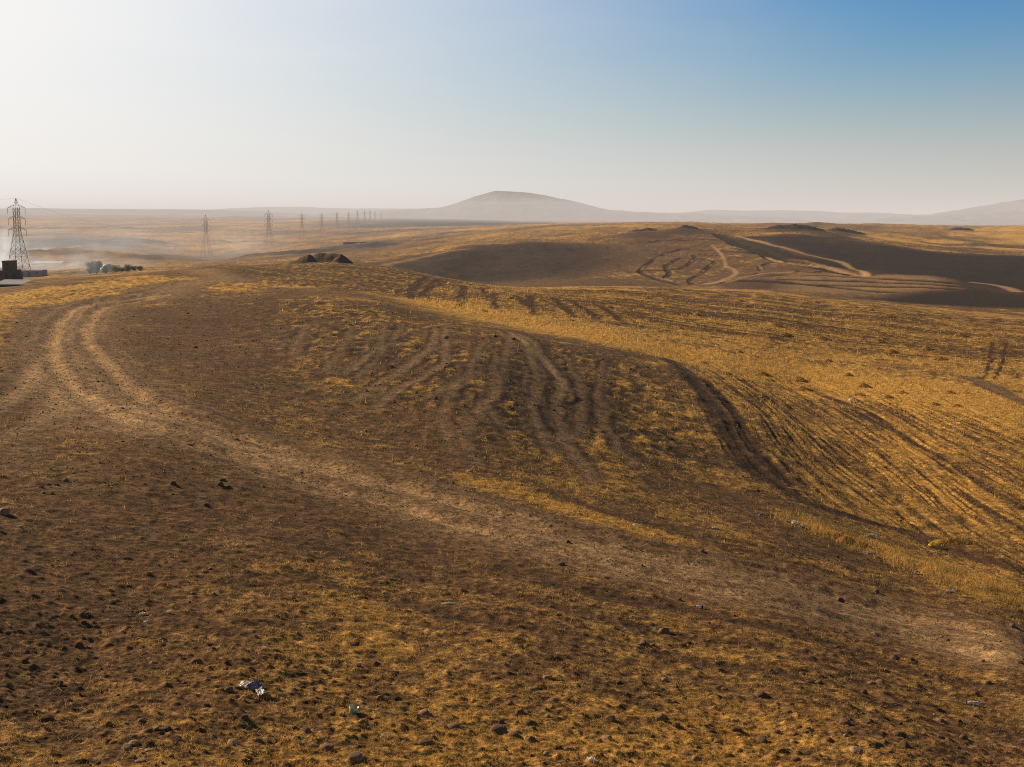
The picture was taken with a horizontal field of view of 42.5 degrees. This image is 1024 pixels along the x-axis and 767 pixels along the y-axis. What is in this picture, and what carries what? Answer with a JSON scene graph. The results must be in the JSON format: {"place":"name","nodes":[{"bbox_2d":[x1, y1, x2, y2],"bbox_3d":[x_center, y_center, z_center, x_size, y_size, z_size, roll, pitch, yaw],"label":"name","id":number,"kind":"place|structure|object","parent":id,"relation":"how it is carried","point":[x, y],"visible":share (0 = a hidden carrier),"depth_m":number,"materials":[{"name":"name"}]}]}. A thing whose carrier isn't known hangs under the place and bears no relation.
{"place":"outdoors","nodes":[
{"label":"outdoors","id":0,"kind":"place"},
{"bbox_2d":[0,208,310,214],"bbox_3d":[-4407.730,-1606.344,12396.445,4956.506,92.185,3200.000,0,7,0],"label":"hills","id":1,"kind":"structure","parent":0,"point":[119,211],"depth_m":11884.83,"materials":[{"name":"grey"}]},
{"bbox_2d":[214,207,402,213],"bbox_3d":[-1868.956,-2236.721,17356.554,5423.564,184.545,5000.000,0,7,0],"label":"hills","id":2,"kind":"structure","parent":0,"point":[305,210],"depth_m":16822.64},
{"bbox_2d":[0,213,1023,766],"bbox_3d":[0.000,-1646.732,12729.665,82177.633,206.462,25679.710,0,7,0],"label":"ground","id":3,"kind":"structure","parent":0,"point":[968,283],"depth_m":38.33,"materials":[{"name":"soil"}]},
{"bbox_2d":[0,508,9,514],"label":"stone","id":4,"kind":"object","parent":3,"relation":"on","point":[4,511],"visible":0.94,"depth_m":25.70,"materials":[{"name":"stone"}]},
{"bbox_2d":[0,260,22,280],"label":"brown building","id":5,"kind":"structure","parent":3,"relation":"on","point":[9,270],"depth_m":249.84,"materials":[{"name":"brick"}]},
{"bbox_2d":[0,279,32,286],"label":"roofed shed","id":6,"kind":"structure","parent":3,"relation":"on","point":[10,282],"depth_m":207.34,"materials":[{"name":"white metal"}]},
{"bbox_2d":[7,198,30,269],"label":"pylon","id":7,"kind":"object","parent":3,"relation":"on","point":[15,220],"visible":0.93,"depth_m":670.95,"materials":[{"name":"metal"}]},
{"bbox_2d":[20,658,28,663],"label":"stone","id":8,"kind":"object","parent":3,"relation":"on","point":[24,661],"visible":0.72,"depth_m":17.17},
{"bbox_2d":[21,270,47,276],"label":"pale house","id":9,"kind":"structure","parent":3,"relation":"on","point":[32,273],"depth_m":638.39,"materials":[{"name":"concrete"}]},
{"bbox_2d":[38,714,54,721],"bbox_3d":[-5.352,3.872,15.136,0.196,0.143,0.201,6,-3,-10],"label":"stone","id":10,"kind":"object","parent":3,"relation":"on","point":[47,718],"visible":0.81,"depth_m":15.07,"materials":[{"name":"stone"}]},
{"bbox_2d":[31,261,68,264],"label":"long shed","id":11,"kind":"structure","parent":3,"relation":"on","point":[46,262],"depth_m":799.72,"materials":[{"name":"metal"}]},
{"bbox_2d":[55,680,63,686],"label":"stone","id":12,"kind":"object","parent":3,"relation":"on","point":[59,683],"visible":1,"depth_m":16.59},
{"bbox_2d":[74,642,83,647],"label":"stone","id":13,"kind":"object","parent":3,"relation":"on","point":[79,645],"visible":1,"depth_m":18.46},
{"bbox_2d":[84,262,93,273],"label":"tree","id":14,"kind":"object","parent":3,"relation":"on","point":[90,269],"visible":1,"depth_m":468.05,"materials":[{"name":"green plant"}]},
{"bbox_2d":[90,261,102,273],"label":"tree","id":15,"kind":"object","parent":3,"relation":"on","point":[97,265],"visible":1,"depth_m":467.56,"materials":[{"name":"green plant"}]},
{"bbox_2d":[101,268,108,272],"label":"tree","id":16,"kind":"object","parent":3,"relation":"on","point":[105,270],"visible":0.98,"depth_m":468.21,"materials":[{"name":"green plant"}]},
{"bbox_2d":[100,264,110,269],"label":"domed tent","id":17,"kind":"object","parent":3,"relation":"on","point":[106,265],"visible":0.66,"depth_m":685.27,"materials":[{"name":"fabric"}]},
{"bbox_2d":[108,265,120,272],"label":"tree","id":18,"kind":"object","parent":3,"relation":"on","point":[115,268],"visible":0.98,"depth_m":467.54,"materials":[{"name":"green plant"}]},
{"bbox_2d":[121,743,131,750],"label":"stone","id":19,"kind":"object","parent":3,"relation":"on","point":[128,746],"visible":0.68,"depth_m":14.21,"materials":[{"name":"stone"}]},
{"bbox_2d":[123,264,132,270],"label":"tree","id":20,"kind":"object","parent":3,"relation":"on","point":[128,267],"visible":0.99,"depth_m":467.93,"materials":[{"name":"green plant"}]},
{"bbox_2d":[127,754,135,758],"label":"stone","id":21,"kind":"object","parent":3,"relation":"on","point":[131,756],"visible":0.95,"depth_m":13.84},
{"bbox_2d":[129,740,139,745],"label":"stone","id":22,"kind":"object","parent":3,"relation":"on","point":[134,742],"visible":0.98,"depth_m":14.35,"materials":[{"name":"stone"}]},
{"bbox_2d":[135,758,145,762],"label":"stone","id":23,"kind":"object","parent":3,"relation":"on","point":[139,760],"visible":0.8,"depth_m":13.77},
{"bbox_2d":[163,725,170,730],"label":"stone","id":24,"kind":"object","parent":3,"relation":"on","point":[167,728],"visible":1,"depth_m":14.95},
{"bbox_2d":[169,735,182,741],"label":"stone","id":25,"kind":"object","parent":3,"relation":"on","point":[177,738],"visible":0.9,"depth_m":14.57,"materials":[{"name":"stone"}]},
{"bbox_2d":[190,658,202,663],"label":"stone","id":26,"kind":"object","parent":3,"relation":"on","point":[196,660],"visible":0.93,"depth_m":18.06,"materials":[{"name":"stone"}]},
{"bbox_2d":[200,215,212,257],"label":"pylon","id":27,"kind":"object","parent":3,"relation":"on","point":[206,230],"visible":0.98,"depth_m":1221.75,"materials":[{"name":"metal"}]},
{"bbox_2d":[224,686,233,692],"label":"stone","id":28,"kind":"object","parent":3,"relation":"on","point":[228,689],"visible":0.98,"depth_m":16.92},
{"bbox_2d":[227,738,238,745],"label":"stone","id":29,"kind":"object","parent":3,"relation":"on","point":[234,741],"visible":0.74,"depth_m":14.89,"materials":[{"name":"stone"}]},
{"bbox_2d":[241,715,248,719],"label":"stone","id":30,"kind":"object","parent":3,"relation":"on","point":[245,717],"visible":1,"depth_m":15.78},
{"bbox_2d":[238,680,264,694],"bbox_3d":[-3.368,3.940,17.183,0.526,0.103,0.223,6,10,41],"label":"crumpled wrapper","id":31,"kind":"object","parent":3,"relation":"on","point":[256,685],"visible":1,"depth_m":17.16,"materials":[{"name":"white plastic"}]},
{"bbox_2d":[264,210,274,245],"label":"pylon","id":32,"kind":"object","parent":3,"relation":"on","point":[269,214],"visible":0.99,"depth_m":1468.61,"materials":[{"name":"metal"}]},
{"bbox_2d":[287,254,316,263],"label":"earth heap","id":33,"kind":"object","parent":3,"relation":"on","point":[307,258],"visible":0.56,"depth_m":197.91,"materials":[{"name":"soil"}]},
{"bbox_2d":[301,727,310,732],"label":"stone","id":34,"kind":"object","parent":3,"relation":"on","point":[307,729],"visible":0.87,"depth_m":15.92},
{"bbox_2d":[319,743,333,751],"bbox_3d":[-2.149,4.252,15.291,0.168,0.121,0.162,-5,9,-35],"label":"stone","id":35,"kind":"object","parent":3,"relation":"on","point":[327,747],"visible":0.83,"depth_m":15.25,"materials":[{"name":"stone"}]},
{"bbox_2d":[313,253,346,262],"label":"earth bank","id":36,"kind":"structure","parent":3,"relation":"on","point":[322,257],"depth_m":203.05,"materials":[{"name":"soil"}]},
{"bbox_2d":[330,254,353,263],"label":"earth heap","id":37,"kind":"object","parent":3,"relation":"on","point":[340,258],"visible":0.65,"depth_m":198.97,"materials":[{"name":"soil"}]},
{"bbox_2d":[349,704,358,713],"bbox_3d":[-2.037,4.214,16.998,0.131,0.114,0.126,-1,7,-6],"label":"plastic cup","id":38,"kind":"object","parent":3,"relation":"on","point":[353,709],"visible":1,"depth_m":16.97,"materials":[{"name":"plastic"}]},
{"bbox_2d":[347,751,362,761],"bbox_3d":[-1.794,4.278,14.986,0.161,0.148,0.200,11,8,28],"label":"stone","id":39,"kind":"object","parent":3,"relation":"on","point":[355,756],"visible":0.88,"depth_m":14.94,"materials":[{"name":"stone"}]},
{"bbox_2d":[343,241,385,243],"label":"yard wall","id":40,"kind":"structure","parent":3,"relation":"on","point":[355,242],"depth_m":1270.82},
{"bbox_2d":[371,661,380,666],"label":"stone","id":41,"kind":"object","parent":3,"relation":"on","point":[376,663],"visible":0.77,"depth_m":19.61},
{"bbox_2d":[418,709,429,715],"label":"stone","id":42,"kind":"object","parent":3,"relation":"on","point":[424,712],"visible":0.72,"depth_m":17.40,"materials":[{"name":"stone"}]},
{"bbox_2d":[418,737,434,745],"bbox_3d":[-1.050,4.423,16.091,0.229,0.176,0.181,8,-1,-30],"label":"stone","id":43,"kind":"object","parent":3,"relation":"on","point":[425,741],"visible":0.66,"depth_m":16.04,"materials":[{"name":"stone"}]},
{"bbox_2d":[447,723,459,728],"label":"stone","id":44,"kind":"object","parent":3,"relation":"on","point":[453,725],"visible":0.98,"depth_m":16.92,"materials":[{"name":"stone"}]},
{"bbox_2d":[489,724,506,734],"bbox_3d":[-0.182,4.530,17.072,0.220,0.178,0.196,3,8,26],"label":"stone","id":45,"kind":"object","parent":3,"relation":"on","point":[500,729],"visible":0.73,"depth_m":17.05,"materials":[{"name":"stone"}]},
{"bbox_2d":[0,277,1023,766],"bbox_3d":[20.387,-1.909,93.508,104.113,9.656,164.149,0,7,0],"label":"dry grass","id":46,"kind":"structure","parent":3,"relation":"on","point":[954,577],"depth_m":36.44,"materials":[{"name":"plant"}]},
{"bbox_2d":[507,731,518,736],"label":"stone","id":47,"kind":"object","parent":3,"relation":"on","point":[512,734],"visible":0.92,"depth_m":16.96,"materials":[{"name":"stone"}]},
{"bbox_2d":[515,709,523,714],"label":"stone","id":48,"kind":"object","parent":3,"relation":"on","point":[519,711],"visible":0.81,"depth_m":17.98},
{"bbox_2d":[523,720,536,726],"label":"stone","id":49,"kind":"object","parent":3,"relation":"on","point":[528,723],"visible":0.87,"depth_m":17.50,"materials":[{"name":"stone"}]},
{"bbox_2d":[526,736,535,742],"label":"stone","id":50,"kind":"object","parent":3,"relation":"on","point":[531,739],"visible":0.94,"depth_m":16.86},
{"bbox_2d":[543,675,551,678],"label":"stone","id":51,"kind":"object","parent":3,"relation":"on","point":[547,676],"visible":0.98,"depth_m":20.02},
{"bbox_2d":[547,697,557,702],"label":"stone","id":52,"kind":"object","parent":3,"relation":"on","point":[553,699],"visible":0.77,"depth_m":18.85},
{"bbox_2d":[563,747,573,750],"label":"stone","id":53,"kind":"object","parent":3,"relation":"on","point":[569,748],"visible":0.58,"depth_m":16.66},
{"bbox_2d":[586,756,596,761],"bbox_3d":[0.980,4.635,16.241,0.137,0.043,0.090,2,8,17],"label":"plastic scrap","id":54,"kind":"object","parent":3,"relation":"on","point":[591,758],"visible":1,"depth_m":16.23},
{"bbox_2d":[601,735,611,739],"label":"stone","id":55,"kind":"object","parent":3,"relation":"on","point":[604,737],"visible":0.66,"depth_m":17.41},
{"bbox_2d":[606,715,614,721],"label":"stone","id":56,"kind":"object","parent":3,"relation":"on","point":[611,718],"visible":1,"depth_m":18.38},
{"bbox_2d":[640,640,648,644],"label":"stone","id":57,"kind":"object","parent":3,"relation":"on","point":[644,642],"visible":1,"depth_m":23.36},
{"bbox_2d":[628,228,664,231],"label":"earthwork","id":58,"kind":"object","parent":3,"relation":"on","point":[648,229],"visible":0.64,"depth_m":630.27,"materials":[{"name":"soil"}]},
{"bbox_2d":[655,714,663,721],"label":"stone","id":59,"kind":"object","parent":3,"relation":"on","point":[658,717],"visible":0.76,"depth_m":18.85,"materials":[{"name":"stone"}]},
{"bbox_2d":[658,628,669,633],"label":"stone","id":60,"kind":"object","parent":3,"relation":"on","point":[663,631],"visible":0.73,"depth_m":24.64,"materials":[{"name":"stone"}]},
{"bbox_2d":[671,722,680,727],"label":"stone","id":61,"kind":"object","parent":3,"relation":"on","point":[676,724],"visible":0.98,"depth_m":18.62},
{"bbox_2d":[670,225,704,229],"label":"earthwork","id":62,"kind":"object","parent":3,"relation":"on","point":[687,226],"visible":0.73,"depth_m":640.53,"materials":[{"name":"soil"}]},
{"bbox_2d":[692,755,701,761],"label":"stone","id":63,"kind":"object","parent":3,"relation":"on","point":[696,758],"visible":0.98,"depth_m":17.10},
{"bbox_2d":[695,605,705,607],"bbox_3d":[3.877,4.595,27.123,0.221,0.068,0.068,1,7,8],"label":"plastic bottle","id":64,"kind":"object","parent":3,"relation":"on","point":[700,606],"visible":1,"depth_m":27.09,"materials":[{"name":"white"}]},
{"bbox_2d":[706,729,715,732],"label":"stone","id":65,"kind":"object","parent":3,"relation":"on","point":[710,731],"visible":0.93,"depth_m":18.66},
{"bbox_2d":[713,739,722,744],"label":"stone","id":66,"kind":"object","parent":3,"relation":"on","point":[718,741],"visible":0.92,"depth_m":18.20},
{"bbox_2d":[731,726,741,731],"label":"stone","id":67,"kind":"object","parent":3,"relation":"on","point":[736,728],"visible":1,"depth_m":18.81,"materials":[{"name":"stone"}]},
{"bbox_2d":[756,735,765,742],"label":"stone","id":68,"kind":"object","parent":3,"relation":"on","point":[761,738],"visible":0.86,"depth_m":18.54,"materials":[{"name":"stone"}]},
{"bbox_2d":[755,690,767,697],"bbox_3d":[3.963,4.967,20.920,0.201,0.154,0.228,-16,22,-31],"label":"stone","id":69,"kind":"object","parent":3,"relation":"on","point":[760,693],"visible":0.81,"depth_m":20.86,"materials":[{"name":"stone"}]},
{"bbox_2d":[757,371,768,374],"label":"straw tuft","id":70,"kind":"object","parent":3,"relation":"on","point":[762,373],"visible":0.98,"depth_m":94.49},
{"bbox_2d":[768,322,781,326],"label":"straw tuft","id":71,"kind":"object","parent":3,"relation":"on","point":[776,324],"visible":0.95,"depth_m":136.53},
{"bbox_2d":[772,730,780,733],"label":"stone","id":72,"kind":"object","parent":3,"relation":"on","point":[776,731],"visible":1,"depth_m":18.91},
{"bbox_2d":[776,747,786,752],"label":"stone","id":73,"kind":"object","parent":3,"relation":"on","point":[781,750],"visible":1,"depth_m":17.96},
{"bbox_2d":[780,332,791,335],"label":"straw tuft","id":74,"kind":"object","parent":3,"relation":"on","point":[785,334],"visible":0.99,"depth_m":127.30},
{"bbox_2d":[757,223,823,230],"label":"earthwork","id":75,"kind":"object","parent":3,"relation":"on","point":[796,226],"visible":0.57,"depth_m":710.08,"materials":[{"name":"soil"}]},
{"bbox_2d":[791,755,800,761],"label":"stone","id":76,"kind":"object","parent":3,"relation":"on","point":[795,758],"visible":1,"depth_m":17.54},
{"bbox_2d":[794,724,802,728],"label":"stone","id":77,"kind":"object","parent":3,"relation":"on","point":[797,726],"visible":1,"depth_m":19.11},
{"bbox_2d":[791,375,807,381],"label":"straw tuft","id":78,"kind":"object","parent":3,"relation":"on","point":[798,378],"visible":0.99,"depth_m":95.46,"materials":[{"name":"plant"}]},
{"bbox_2d":[794,385,810,390],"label":"straw tuft","id":79,"kind":"object","parent":3,"relation":"on","point":[802,387],"visible":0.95,"depth_m":90.20,"materials":[{"name":"plant"}]},
{"bbox_2d":[813,335,831,340],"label":"straw tuft","id":80,"kind":"object","parent":3,"relation":"on","point":[822,337],"visible":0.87,"depth_m":127.78,"materials":[{"name":"plant"}]},
{"bbox_2d":[825,737,832,741],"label":"stone","id":81,"kind":"object","parent":3,"relation":"on","point":[829,739],"visible":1,"depth_m":18.50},
{"bbox_2d":[836,597,844,602],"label":"stone","id":82,"kind":"object","parent":3,"relation":"on","point":[839,599],"visible":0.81,"depth_m":31.19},
{"bbox_2d":[839,718,850,725],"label":"stone","id":83,"kind":"object","parent":3,"relation":"on","point":[844,721],"visible":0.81,"depth_m":19.61,"materials":[{"name":"stone"}]},
{"bbox_2d":[837,535,855,543],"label":"dry bush","id":84,"kind":"object","parent":3,"relation":"on","point":[846,539],"visible":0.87,"depth_m":40.06,"materials":[{"name":"plant"}]},
{"bbox_2d":[828,227,865,234],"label":"earthwork","id":85,"kind":"object","parent":3,"relation":"on","point":[845,230],"visible":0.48,"depth_m":809.28,"materials":[{"name":"soil"}]},
{"bbox_2d":[848,746,862,753],"bbox_3d":[4.721,5.059,18.099,0.184,0.109,0.189,-16,15,-42],"label":"stone","id":86,"kind":"object","parent":3,"relation":"on","point":[855,749],"visible":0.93,"depth_m":18.07,"materials":[{"name":"stone"}]},
{"bbox_2d":[851,392,867,396],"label":"straw tuft","id":87,"kind":"object","parent":3,"relation":"on","point":[858,394],"visible":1,"depth_m":88.14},
{"bbox_2d":[852,541,870,547],"bbox_3d":[10.549,4.843,39.937,0.735,0.250,0.454,0,7,0],"label":"dry bush","id":88,"kind":"object","parent":3,"relation":"on","point":[866,544],"visible":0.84,"depth_m":39.87,"materials":[{"name":"plant"}]},
{"bbox_2d":[856,382,870,387],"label":"straw tuft","id":89,"kind":"object","parent":3,"relation":"on","point":[864,385],"visible":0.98,"depth_m":93.34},
{"bbox_2d":[866,533,879,536],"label":"plastic scrap","id":90,"kind":"object","parent":3,"relation":"on","point":[871,534],"visible":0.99,"depth_m":42.74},
{"bbox_2d":[870,337,887,342],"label":"straw tuft","id":91,"kind":"object","parent":3,"relation":"on","point":[878,340],"visible":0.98,"depth_m":130.42,"materials":[{"name":"plant"}]},
{"bbox_2d":[875,679,884,683],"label":"stone","id":92,"kind":"object","parent":3,"relation":"on","point":[879,681],"visible":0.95,"depth_m":23.29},
{"bbox_2d":[881,394,893,398],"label":"straw tuft","id":93,"kind":"object","parent":3,"relation":"on","point":[887,396],"visible":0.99,"depth_m":86.95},
{"bbox_2d":[883,349,899,353],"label":"straw tuft","id":94,"kind":"object","parent":3,"relation":"on","point":[891,351],"visible":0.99,"depth_m":119.72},
{"bbox_2d":[891,654,899,660],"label":"stone","id":95,"kind":"object","parent":3,"relation":"on","point":[895,656],"visible":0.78,"depth_m":25.87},
{"bbox_2d":[892,730,901,735],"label":"stone","id":96,"kind":"object","parent":3,"relation":"on","point":[896,732],"visible":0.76,"depth_m":19.52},
{"bbox_2d":[895,390,908,393],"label":"straw tuft","id":97,"kind":"object","parent":3,"relation":"on","point":[901,392],"visible":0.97,"depth_m":89.26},
{"bbox_2d":[898,740,910,747],"bbox_3d":[5.595,5.157,18.730,0.168,0.162,0.174,-2,8,-17],"label":"stone","id":98,"kind":"object","parent":3,"relation":"on","point":[902,743],"visible":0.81,"depth_m":18.68,"materials":[{"name":"stone"}]},
{"bbox_2d":[907,657,917,662],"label":"stone","id":99,"kind":"object","parent":3,"relation":"on","point":[914,660],"visible":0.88,"depth_m":25.95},
{"bbox_2d":[920,346,932,349],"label":"straw tuft","id":100,"kind":"object","parent":3,"relation":"on","point":[926,347],"visible":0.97,"depth_m":126.91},
{"bbox_2d":[927,402,940,405],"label":"straw tuft","id":101,"kind":"object","parent":3,"relation":"on","point":[934,403],"visible":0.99,"depth_m":83.89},
{"bbox_2d":[928,542,942,546],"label":"tuft","id":102,"kind":"object","parent":3,"relation":"on","point":[933,544],"visible":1,"depth_m":43.89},
{"bbox_2d":[932,356,949,360],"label":"straw tuft","id":103,"kind":"object","parent":3,"relation":"on","point":[939,358],"visible":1,"depth_m":115.65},
{"bbox_2d":[942,390,956,393],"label":"straw tuft","id":104,"kind":"object","parent":3,"relation":"on","point":[949,392],"visible":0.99,"depth_m":90.06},
{"bbox_2d":[929,537,982,545],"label":"straw tuft","id":105,"kind":"object","parent":3,"relation":"on","point":[959,540],"visible":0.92,"depth_m":44.52,"materials":[{"name":"plant"}]},
{"bbox_2d":[953,332,966,336],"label":"straw tuft","id":106,"kind":"object","parent":3,"relation":"on","point":[959,334],"visible":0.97,"depth_m":147.13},
{"bbox_2d":[947,227,974,230],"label":"earthwork","id":107,"kind":"object","parent":3,"relation":"on","point":[961,228],"visible":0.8,"depth_m":1088.27,"materials":[{"name":"soil"}]},
{"bbox_2d":[959,733,967,739],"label":"stone","id":108,"kind":"object","parent":3,"relation":"on","point":[963,736],"visible":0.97,"depth_m":20.11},
{"bbox_2d":[965,701,978,704],"bbox_3d":[8.030,5.572,22.970,0.221,0.068,0.068,1,7,9],"label":"plastic bottle","id":109,"kind":"object","parent":3,"relation":"on","point":[973,702],"visible":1,"depth_m":22.95,"materials":[{"name":"white"}]},
{"bbox_2d":[969,691,979,695],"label":"stone","id":110,"kind":"object","parent":3,"relation":"on","point":[973,693],"visible":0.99,"depth_m":23.72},
{"bbox_2d":[0,0,1023,214],"label":"sky","id":111,"kind":"structure","parent":0,"point":[915,107],"materials":[{"name":"blue"}]},
{"bbox_2d":[311,191,811,221],"bbox_3d":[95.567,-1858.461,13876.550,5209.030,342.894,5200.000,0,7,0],"label":"mountain","id":112,"kind":"structure","parent":0,"point":[506,205],"depth_m":12505.22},
{"bbox_2d":[682,210,970,221],"bbox_3d":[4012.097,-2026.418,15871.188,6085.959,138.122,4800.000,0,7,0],"label":"hills","id":113,"kind":"structure","parent":0,"point":[820,216],"depth_m":14533.50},
{"bbox_2d":[874,199,1023,223],"bbox_3d":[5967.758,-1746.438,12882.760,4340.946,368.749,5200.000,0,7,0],"label":"mountain","id":114,"kind":"structure","parent":0,"point":[1011,212],"depth_m":12179.52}
]}

